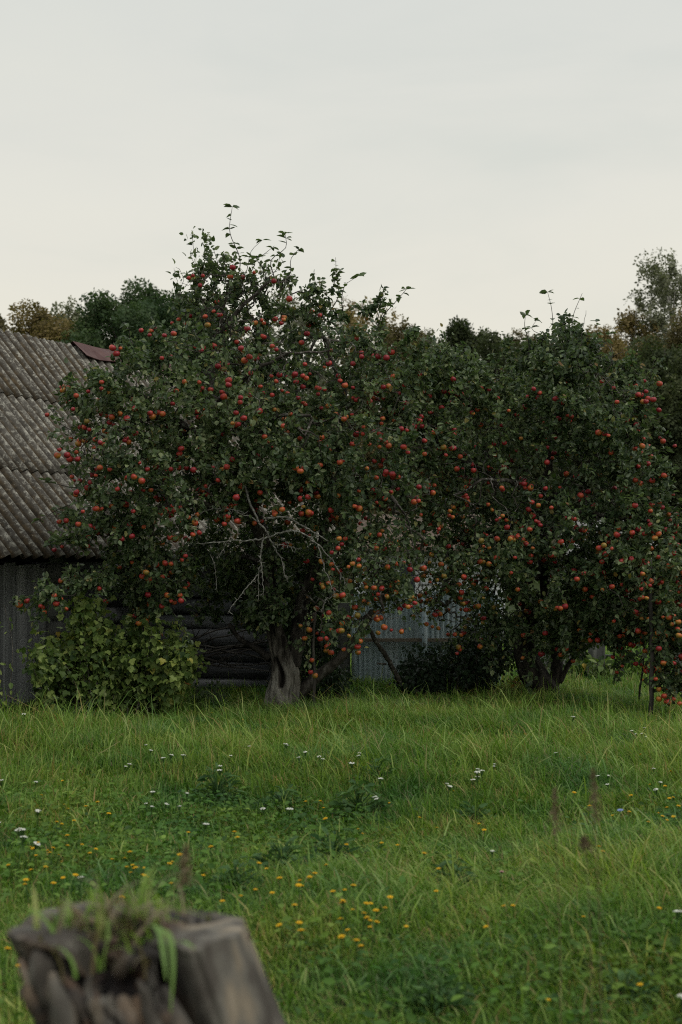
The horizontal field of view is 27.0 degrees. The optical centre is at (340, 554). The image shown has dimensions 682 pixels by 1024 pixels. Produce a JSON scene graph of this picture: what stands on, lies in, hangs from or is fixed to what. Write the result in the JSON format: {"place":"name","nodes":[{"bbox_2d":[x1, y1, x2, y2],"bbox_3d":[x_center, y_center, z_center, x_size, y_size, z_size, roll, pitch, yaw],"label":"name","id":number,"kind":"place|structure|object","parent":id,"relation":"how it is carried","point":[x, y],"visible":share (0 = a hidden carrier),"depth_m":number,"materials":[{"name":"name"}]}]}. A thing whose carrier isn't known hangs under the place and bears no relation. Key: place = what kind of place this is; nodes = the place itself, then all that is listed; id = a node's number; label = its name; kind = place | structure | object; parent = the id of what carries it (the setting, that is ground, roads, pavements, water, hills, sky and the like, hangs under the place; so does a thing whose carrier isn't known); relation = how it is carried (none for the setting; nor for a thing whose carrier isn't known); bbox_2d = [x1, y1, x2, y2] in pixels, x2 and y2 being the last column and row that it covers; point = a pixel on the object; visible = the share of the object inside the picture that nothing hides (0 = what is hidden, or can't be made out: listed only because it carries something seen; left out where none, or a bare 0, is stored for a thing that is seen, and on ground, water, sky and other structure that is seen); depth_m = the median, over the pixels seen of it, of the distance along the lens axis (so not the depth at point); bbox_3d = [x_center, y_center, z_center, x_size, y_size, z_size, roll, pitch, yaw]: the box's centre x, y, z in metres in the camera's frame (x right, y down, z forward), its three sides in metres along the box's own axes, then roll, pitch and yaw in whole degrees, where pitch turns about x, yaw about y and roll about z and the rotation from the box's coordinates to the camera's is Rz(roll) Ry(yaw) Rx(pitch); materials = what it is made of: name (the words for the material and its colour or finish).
{"place":"outdoors","nodes":[
{"label":"outdoors","id":0,"kind":"place"},
{"bbox_2d":[170,844,197,905],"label":"seed grass","id":1,"kind":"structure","parent":0,"point":[185,878],"depth_m":3.00,"materials":[{"name":"plant"}]},
{"bbox_2d":[0,568,681,1023],"bbox_3d":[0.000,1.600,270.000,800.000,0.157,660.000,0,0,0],"label":"ground","id":2,"kind":"structure","parent":0,"point":[350,586],"depth_m":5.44,"materials":[{"name":"green plant"}]},
{"bbox_2d":[2,947,11,991],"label":"yellow flower","id":3,"kind":"object","parent":2,"relation":"on","point":[7,948],"visible":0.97,"depth_m":5.07,"materials":[{"name":"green plant"}]},
{"bbox_2d":[0,313,20,332],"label":"tree","id":4,"kind":"object","parent":2,"relation":"on","point":[3,325],"depth_m":91.46,"materials":[{"name":"green plant"}]},
{"bbox_2d":[0,605,20,711],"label":"sapling","id":5,"kind":"object","parent":2,"relation":"on","point":[10,683],"visible":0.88,"depth_m":12.62,"materials":[{"name":"green plant"}]},
{"bbox_2d":[16,835,26,879],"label":"white flower","id":6,"kind":"object","parent":2,"relation":"on","point":[22,839],"visible":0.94,"depth_m":6.65,"materials":[{"name":"green plant"}]},
{"bbox_2d":[15,828,28,876],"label":"white flower","id":7,"kind":"object","parent":2,"relation":"on","point":[19,832],"visible":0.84,"depth_m":6.82,"materials":[{"name":"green plant"}]},
{"bbox_2d":[23,878,28,909],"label":"yellow flower","id":8,"kind":"object","parent":2,"relation":"on","point":[25,879],"visible":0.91,"depth_m":6.09,"materials":[{"name":"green plant"}]},
{"bbox_2d":[25,842,39,874],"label":"white flower","id":9,"kind":"object","parent":2,"relation":"on","point":[35,844],"visible":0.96,"depth_m":6.70,"materials":[{"name":"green plant"}]},
{"bbox_2d":[36,809,40,835],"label":"white flower","id":10,"kind":"object","parent":2,"relation":"on","point":[37,811],"visible":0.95,"depth_m":7.48,"materials":[{"name":"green plant"}]},
{"bbox_2d":[3,298,76,342],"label":"tree","id":11,"kind":"object","parent":2,"relation":"on","point":[41,325],"visible":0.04,"depth_m":88.58,"materials":[{"name":"green plant"}]},
{"bbox_2d":[49,295,111,339],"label":"tree","id":12,"kind":"object","parent":2,"relation":"on","point":[74,316],"visible":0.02,"depth_m":95.64,"materials":[{"name":"green plant"}]},
{"bbox_2d":[56,288,168,355],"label":"tree","id":13,"kind":"object","parent":2,"relation":"on","point":[101,314],"visible":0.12,"depth_m":86.95,"materials":[{"name":"green plant"}]},
{"bbox_2d":[19,587,209,716],"bbox_3d":[-2.154,0.962,13.665,2.067,1.330,1.438,0,0,-30],"label":"currant bush","id":14,"kind":"object","parent":2,"relation":"on","point":[101,659],"visible":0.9,"depth_m":13.35,"materials":[{"name":"green plant"}]},
{"bbox_2d":[5,902,285,1023],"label":"tree stump","id":15,"kind":"object","parent":2,"relation":"on","point":[220,976],"visible":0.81,"depth_m":2.63,"materials":[{"name":"grey wood"}]},
{"bbox_2d":[5,864,219,1012],"bbox_3d":[-0.444,0.702,2.751,0.414,0.208,0.581,0,0,0],"label":"grass tuft","id":16,"kind":"object","parent":15,"relation":"on","point":[104,914],"visible":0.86,"depth_m":2.72,"materials":[{"name":"plant"}]},
{"bbox_2d":[111,275,220,383],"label":"tree","id":17,"kind":"object","parent":2,"relation":"on","point":[157,298],"visible":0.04,"depth_m":90.96,"materials":[{"name":"green plant"}]},
{"bbox_2d":[0,329,355,707],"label":"barn","id":18,"kind":"structure","parent":2,"relation":"on","point":[34,371],"depth_m":15.70,"materials":[{"name":"wood"}]},
{"bbox_2d":[201,823,208,849],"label":"white flower","id":19,"kind":"object","parent":2,"relation":"on","point":[204,824],"visible":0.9,"depth_m":7.20,"materials":[{"name":"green plant"}]},
{"bbox_2d":[135,555,287,689],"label":"log shed","id":20,"kind":"structure","parent":2,"relation":"on","point":[249,676],"depth_m":16.42,"materials":[{"name":"brown wood"}]},
{"bbox_2d":[187,675,236,710],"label":"bramble","id":21,"kind":"object","parent":2,"relation":"on","point":[207,692],"visible":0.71,"depth_m":14.45,"materials":[{"name":"green plant"}]},
{"bbox_2d":[182,762,256,806],"bbox_3d":[-0.797,1.479,9.174,0.536,0.271,0.659,0,0,0],"label":"weed","id":22,"kind":"object","parent":2,"relation":"on","point":[229,775],"visible":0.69,"depth_m":9.18,"materials":[{"name":"green plant"}]},
{"bbox_2d":[179,311,284,436],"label":"tree","id":23,"kind":"object","parent":2,"relation":"on","point":[238,360],"visible":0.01,"depth_m":94.69,"materials":[{"name":"green plant"}]},
{"bbox_2d":[193,856,271,900],"bbox_3d":[-0.515,1.460,6.471,0.435,0.180,0.406,0,0,-21],"label":"weed","id":24,"kind":"object","parent":2,"relation":"on","point":[234,870],"visible":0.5,"depth_m":6.45,"materials":[{"name":"green plant"}]},
{"bbox_2d":[203,652,271,678],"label":"dry branch","id":25,"kind":"object","parent":2,"relation":"on","point":[219,665],"visible":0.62,"depth_m":16.03,"materials":[{"name":"brown wood"}]},
{"bbox_2d":[195,649,270,672],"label":"dry branch","id":26,"kind":"object","parent":25,"relation":"on","point":[216,661],"visible":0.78,"depth_m":16.05,"materials":[{"name":"brown wood"}]},
{"bbox_2d":[191,629,246,646],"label":"dry branch","id":27,"kind":"object","parent":26,"relation":"on","point":[220,636],"visible":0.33,"depth_m":16.08,"materials":[{"name":"brown wood"}]},
{"bbox_2d":[193,630,266,648],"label":"dry branch","id":28,"kind":"object","parent":26,"relation":"on","point":[205,646],"visible":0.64,"depth_m":16.01,"materials":[{"name":"brown wood"}]},
{"bbox_2d":[195,631,264,655],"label":"dry branch","id":29,"kind":"object","parent":26,"relation":"on","point":[213,651],"visible":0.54,"depth_m":16.06,"materials":[{"name":"brown wood"}]},
{"bbox_2d":[199,634,270,665],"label":"dry branch","id":30,"kind":"object","parent":26,"relation":"on","point":[232,652],"visible":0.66,"depth_m":16.11,"materials":[{"name":"brown wood"}]},
{"bbox_2d":[190,622,244,639],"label":"dry branch","id":31,"kind":"object","parent":30,"relation":"on","point":[204,634],"visible":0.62,"depth_m":16.12,"materials":[{"name":"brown wood"}]},
{"bbox_2d":[200,643,259,665],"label":"dry branch","id":32,"kind":"object","parent":30,"relation":"on","point":[225,658],"visible":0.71,"depth_m":16.09,"materials":[{"name":"brown wood"}]},
{"bbox_2d":[206,631,268,657],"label":"dry branch","id":33,"kind":"object","parent":30,"relation":"on","point":[233,650],"visible":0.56,"depth_m":16.15,"materials":[{"name":"brown wood"}]},
{"bbox_2d":[9,203,467,710],"bbox_3d":[-0.859,-0.918,14.223,4.345,5.217,3.281,0,0,0],"label":"apple tree","id":34,"kind":"object","parent":2,"relation":"on","point":[263,585],"visible":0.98,"depth_m":13.74,"materials":[{"name":"green plant"}]},
{"bbox_2d":[260,807,268,841],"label":"white flower","id":35,"kind":"object","parent":2,"relation":"on","point":[262,810],"visible":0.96,"depth_m":7.94,"materials":[{"name":"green plant"}]},
{"bbox_2d":[244,784,313,819],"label":"weed","id":36,"kind":"object","parent":2,"relation":"on","point":[279,795],"visible":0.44,"depth_m":8.87,"materials":[{"name":"green plant"}]},
{"bbox_2d":[276,923,290,964],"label":"yellow flower","id":37,"kind":"object","parent":2,"relation":"on","point":[278,924],"visible":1,"depth_m":5.40,"materials":[{"name":"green plant"}]},
{"bbox_2d":[244,836,326,874],"bbox_3d":[-0.330,1.479,6.945,0.538,0.222,0.498,0,0,13],"label":"weed","id":38,"kind":"object","parent":2,"relation":"on","point":[286,851],"visible":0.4,"depth_m":6.93,"materials":[{"name":"green plant"}]},
{"bbox_2d":[286,808,292,822],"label":"white flower","id":39,"kind":"object","parent":2,"relation":"on","point":[289,812],"visible":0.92,"depth_m":7.73,"materials":[{"name":"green plant"}]},
{"bbox_2d":[295,883,301,909],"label":"yellow flower","id":40,"kind":"object","parent":2,"relation":"on","point":[299,885],"visible":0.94,"depth_m":5.94,"materials":[{"name":"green plant"}]},
{"bbox_2d":[296,921,302,957],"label":"yellow flower","id":41,"kind":"object","parent":2,"relation":"on","point":[298,922],"visible":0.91,"depth_m":5.41,"materials":[{"name":"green plant"}]},
{"bbox_2d":[298,929,303,974],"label":"yellow flower","id":42,"kind":"object","parent":2,"relation":"on","point":[300,930],"visible":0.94,"depth_m":5.29,"materials":[{"name":"green plant"}]},
{"bbox_2d":[244,289,360,567],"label":"tree","id":43,"kind":"object","parent":2,"relation":"on","point":[299,320],"visible":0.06,"depth_m":92.97,"materials":[{"name":"green plant"}]},
{"bbox_2d":[312,613,316,706],"bbox_3d":[-0.268,1.071,14.201,0.045,0.975,0.041,0,0,43],"label":"prop pole","id":44,"kind":"object","parent":2,"relation":"on","point":[313,656],"visible":0.89,"depth_m":14.19,"materials":[{"name":"brown wood"}]},
{"bbox_2d":[283,585,353,701],"bbox_3d":[-0.254,0.960,15.197,0.802,1.341,1.269,0,0,0],"label":"dark shrub","id":45,"kind":"object","parent":2,"relation":"on","point":[332,679],"visible":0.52,"depth_m":14.91,"materials":[{"name":"green plant"}]},
{"bbox_2d":[296,826,368,860],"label":"weed","id":46,"kind":"object","parent":2,"relation":"on","point":[334,845],"visible":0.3,"depth_m":7.41,"materials":[{"name":"green plant"}]},
{"bbox_2d":[0,678,681,1023],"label":"meadow herbs","id":47,"kind":"object","parent":2,"relation":"on","point":[568,1014],"visible":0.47,"depth_m":6.93,"materials":[{"name":"green plant"}]},
{"bbox_2d":[338,936,344,974],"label":"yellow flower","id":48,"kind":"object","parent":2,"relation":"on","point":[340,937],"visible":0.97,"depth_m":5.26,"materials":[{"name":"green plant"}]},
{"bbox_2d":[320,779,389,822],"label":"weed","id":49,"kind":"object","parent":2,"relation":"on","point":[382,803],"visible":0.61,"depth_m":8.69,"materials":[{"name":"green plant"}]},
{"bbox_2d":[308,295,405,576],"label":"tree","id":50,"kind":"object","parent":2,"relation":"on","point":[356,319],"visible":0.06,"depth_m":95.42,"materials":[{"name":"green plant"}]},
{"bbox_2d":[354,939,359,979],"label":"yellow flower","id":51,"kind":"object","parent":2,"relation":"on","point":[356,940],"visible":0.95,"depth_m":5.23,"materials":[{"name":"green plant"}]},
{"bbox_2d":[347,756,403,785],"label":"weed","id":52,"kind":"object","parent":2,"relation":"on","point":[378,769],"visible":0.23,"depth_m":9.67,"materials":[{"name":"green plant"}]},
{"bbox_2d":[373,909,378,944],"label":"yellow flower","id":53,"kind":"object","parent":2,"relation":"on","point":[375,910],"visible":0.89,"depth_m":5.63,"materials":[{"name":"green plant"}]},
{"bbox_2d":[367,629,401,684],"bbox_3d":[0.450,1.056,15.103,0.077,0.697,0.745,0,0,32],"label":"prop pole","id":54,"kind":"object","parent":2,"relation":"on","point":[381,649],"visible":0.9,"depth_m":15.11,"materials":[{"name":"brown wood"}]},
{"bbox_2d":[387,896,392,932],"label":"yellow flower","id":55,"kind":"object","parent":2,"relation":"on","point":[389,897],"visible":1,"depth_m":5.83,"materials":[{"name":"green plant"}]},
{"bbox_2d":[349,314,446,513],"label":"tree","id":56,"kind":"object","parent":2,"relation":"on","point":[393,335],"visible":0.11,"depth_m":91.19,"materials":[{"name":"green plant"}]},
{"bbox_2d":[179,323,648,575],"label":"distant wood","id":57,"kind":"object","parent":2,"relation":"on","point":[373,405],"depth_m":113.21,"materials":[{"name":"green plant"}]},
{"bbox_2d":[338,591,500,685],"bbox_3d":[0.935,1.120,17.020,1.950,1.360,0.140,0,0,0],"label":"metal fence","id":58,"kind":"object","parent":2,"relation":"on","point":[364,662],"visible":0.14,"depth_m":17.04,"materials":[{"name":"grey metal"}]},
{"bbox_2d":[355,514,505,613],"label":"house","id":59,"kind":"structure","parent":2,"relation":"on","point":[359,528],"depth_m":26.00,"materials":[{"name":"grey wood"}]},
{"bbox_2d":[382,563,414,592],"bbox_3d":[1.050,0.525,25.964,0.600,0.750,0.017,0,0,0],"label":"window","id":60,"kind":"structure","parent":59,"relation":"in","point":[405,568],"depth_m":25.95,"materials":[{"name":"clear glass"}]},
{"bbox_2d":[379,560,417,593],"bbox_3d":[1.050,0.525,25.957,0.700,0.870,0.025,0,0,0],"label":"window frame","id":61,"kind":"structure","parent":59,"relation":"in","point":[416,572],"depth_m":25.95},
{"bbox_2d":[414,327,446,413],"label":"tree","id":62,"kind":"object","parent":2,"relation":"on","point":[429,334],"visible":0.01,"depth_m":98.15,"materials":[{"name":"green plant"}]},
{"bbox_2d":[391,968,485,1023],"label":"weed","id":63,"kind":"object","parent":2,"relation":"on","point":[429,988],"visible":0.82,"depth_m":4.95,"materials":[{"name":"green plant"}]},
{"bbox_2d":[444,785,452,816],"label":"white flower","id":64,"kind":"object","parent":2,"relation":"on","point":[449,787],"visible":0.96,"depth_m":8.51,"materials":[{"name":"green plant"}]},
{"bbox_2d":[389,595,513,697],"bbox_3d":[1.285,1.034,15.933,1.514,1.182,1.328,0,0,0],"label":"dark shrub","id":65,"kind":"object","parent":2,"relation":"on","point":[431,673],"visible":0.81,"depth_m":15.77,"materials":[{"name":"green plant"}]},
{"bbox_2d":[433,315,488,500],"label":"spruce tree","id":66,"kind":"object","parent":2,"relation":"on","point":[460,329],"visible":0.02,"depth_m":92.40,"materials":[{"name":"green plant"}]},
{"bbox_2d":[427,854,501,893],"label":"weed","id":67,"kind":"object","parent":2,"relation":"on","point":[443,863],"visible":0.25,"depth_m":6.76,"materials":[{"name":"green plant"}]},
{"bbox_2d":[437,801,496,832],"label":"weed","id":68,"kind":"object","parent":2,"relation":"on","point":[472,812],"visible":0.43,"depth_m":8.53,"materials":[{"name":"green plant"}]},
{"bbox_2d":[471,779,475,804],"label":"white flower","id":69,"kind":"object","parent":2,"relation":"on","point":[472,781],"visible":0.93,"depth_m":8.78,"materials":[{"name":"green plant"}]},
{"bbox_2d":[447,325,561,573],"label":"tree","id":70,"kind":"object","parent":2,"relation":"on","point":[494,343],"visible":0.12,"depth_m":88.65,"materials":[{"name":"green plant"}]},
{"bbox_2d":[497,676,531,691],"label":"garden plant","id":71,"kind":"object","parent":2,"relation":"on","point":[515,679],"visible":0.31,"depth_m":15.82,"materials":[{"name":"green plant"}]},
{"bbox_2d":[365,289,681,706],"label":"apple tree","id":72,"kind":"object","parent":2,"relation":"on","point":[581,607],"visible":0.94,"depth_m":14.62,"materials":[{"name":"green plant"}]},
{"bbox_2d":[500,328,563,568],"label":"tree","id":73,"kind":"object","parent":2,"relation":"on","point":[517,333],"visible":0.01,"depth_m":95.49,"materials":[{"name":"green plant"}]},
{"bbox_2d":[514,337,614,570],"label":"tree","id":74,"kind":"object","parent":2,"relation":"on","point":[577,503],"visible":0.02,"depth_m":90.67,"materials":[{"name":"green plant"}]},
{"bbox_2d":[563,653,613,682],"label":"garden plant","id":75,"kind":"object","parent":2,"relation":"on","point":[586,664],"visible":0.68,"depth_m":17.73,"materials":[{"name":"green plant"}]},
{"bbox_2d":[568,814,618,845],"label":"weed","id":76,"kind":"object","parent":2,"relation":"on","point":[597,825],"visible":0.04,"depth_m":7.68,"materials":[{"name":"green plant"}]},
{"bbox_2d":[582,324,627,463],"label":"tree","id":77,"kind":"object","parent":2,"relation":"on","point":[605,349],"visible":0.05,"depth_m":96.31,"materials":[{"name":"green plant"}]},
{"bbox_2d":[558,520,653,632],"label":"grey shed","id":78,"kind":"structure","parent":2,"relation":"on","point":[578,523],"depth_m":27.16,"materials":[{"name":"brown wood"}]},
{"bbox_2d":[538,643,681,673],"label":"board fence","id":79,"kind":"object","parent":2,"relation":"on","point":[597,653],"visible":0.02,"depth_m":18.60,"materials":[{"name":"grey wood"}]},
{"bbox_2d":[580,962,663,1021],"bbox_3d":[0.984,1.533,5.014,0.307,0.167,0.358,0,0,21],"label":"weed","id":80,"kind":"object","parent":2,"relation":"on","point":[621,977],"visible":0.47,"depth_m":5.02,"materials":[{"name":"green plant"}]},
{"bbox_2d":[605,641,649,678],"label":"garden plant","id":81,"kind":"object","parent":2,"relation":"on","point":[628,668],"visible":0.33,"depth_m":18.02,"materials":[{"name":"green plant"}]},
{"bbox_2d":[600,305,664,366],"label":"birch tree","id":82,"kind":"object","parent":2,"relation":"on","point":[627,324],"visible":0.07,"depth_m":98.82,"materials":[{"name":"green plant"}]},
{"bbox_2d":[587,334,681,580],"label":"tree","id":83,"kind":"object","parent":2,"relation":"on","point":[669,390],"visible":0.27,"depth_m":81.39,"materials":[{"name":"green plant"}]},
{"bbox_2d":[637,983,644,1011],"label":"yellow flower","id":84,"kind":"object","parent":2,"relation":"on","point":[639,984],"visible":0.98,"depth_m":4.83,"materials":[{"name":"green plant"}]},
{"bbox_2d":[638,641,644,701],"bbox_3d":[3.097,1.208,14.651,0.037,0.806,0.520,0,0,4],"label":"prop pole","id":85,"kind":"object","parent":2,"relation":"on","point":[641,677],"visible":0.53,"depth_m":14.70,"materials":[{"name":"brown wood"}]},
{"bbox_2d":[648,560,654,717],"bbox_3d":[3.043,0.837,13.951,0.066,1.572,0.058,0,0,0],"label":"prop pole","id":86,"kind":"object","parent":2,"relation":"on","point":[651,674],"visible":0.85,"depth_m":13.94,"materials":[{"name":"brown wood"}]},
{"bbox_2d":[622,246,681,575],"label":"birch tree","id":87,"kind":"object","parent":2,"relation":"on","point":[666,293],"visible":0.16,"depth_m":99.71,"materials":[{"name":"green plant"}]},
{"bbox_2d":[650,302,681,540],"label":"tree","id":88,"kind":"object","parent":2,"relation":"on","point":[675,332],"visible":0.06,"depth_m":90.00,"materials":[{"name":"green plant"}]},
{"bbox_2d":[674,910,681,964],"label":"white flower","id":89,"kind":"object","parent":2,"relation":"on","point":[677,915],"visible":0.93,"depth_m":5.38,"materials":[{"name":"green plant"}]},
{"bbox_2d":[677,994,681,1023],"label":"white flower","id":90,"kind":"object","parent":2,"relation":"on","point":[679,995],"visible":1,"depth_m":4.43,"materials":[{"name":"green plant"}]},
{"bbox_2d":[0,0,681,557],"label":"sky","id":91,"kind":"structure","parent":0,"point":[480,158],"materials":[{"name":"white"}]},
{"bbox_2d":[544,787,562,1023],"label":"seed grass","id":92,"kind":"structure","parent":0,"point":[555,810],"depth_m":4.10,"materials":[{"name":"plant"}]},
{"bbox_2d":[577,835,595,1023],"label":"seed grass","id":93,"kind":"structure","parent":0,"point":[585,842],"depth_m":4.00,"materials":[{"name":"plant"}]},
{"bbox_2d":[580,767,603,1023],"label":"seed grass","id":94,"kind":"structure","parent":0,"point":[594,786],"depth_m":3.90,"materials":[{"name":"plant"}]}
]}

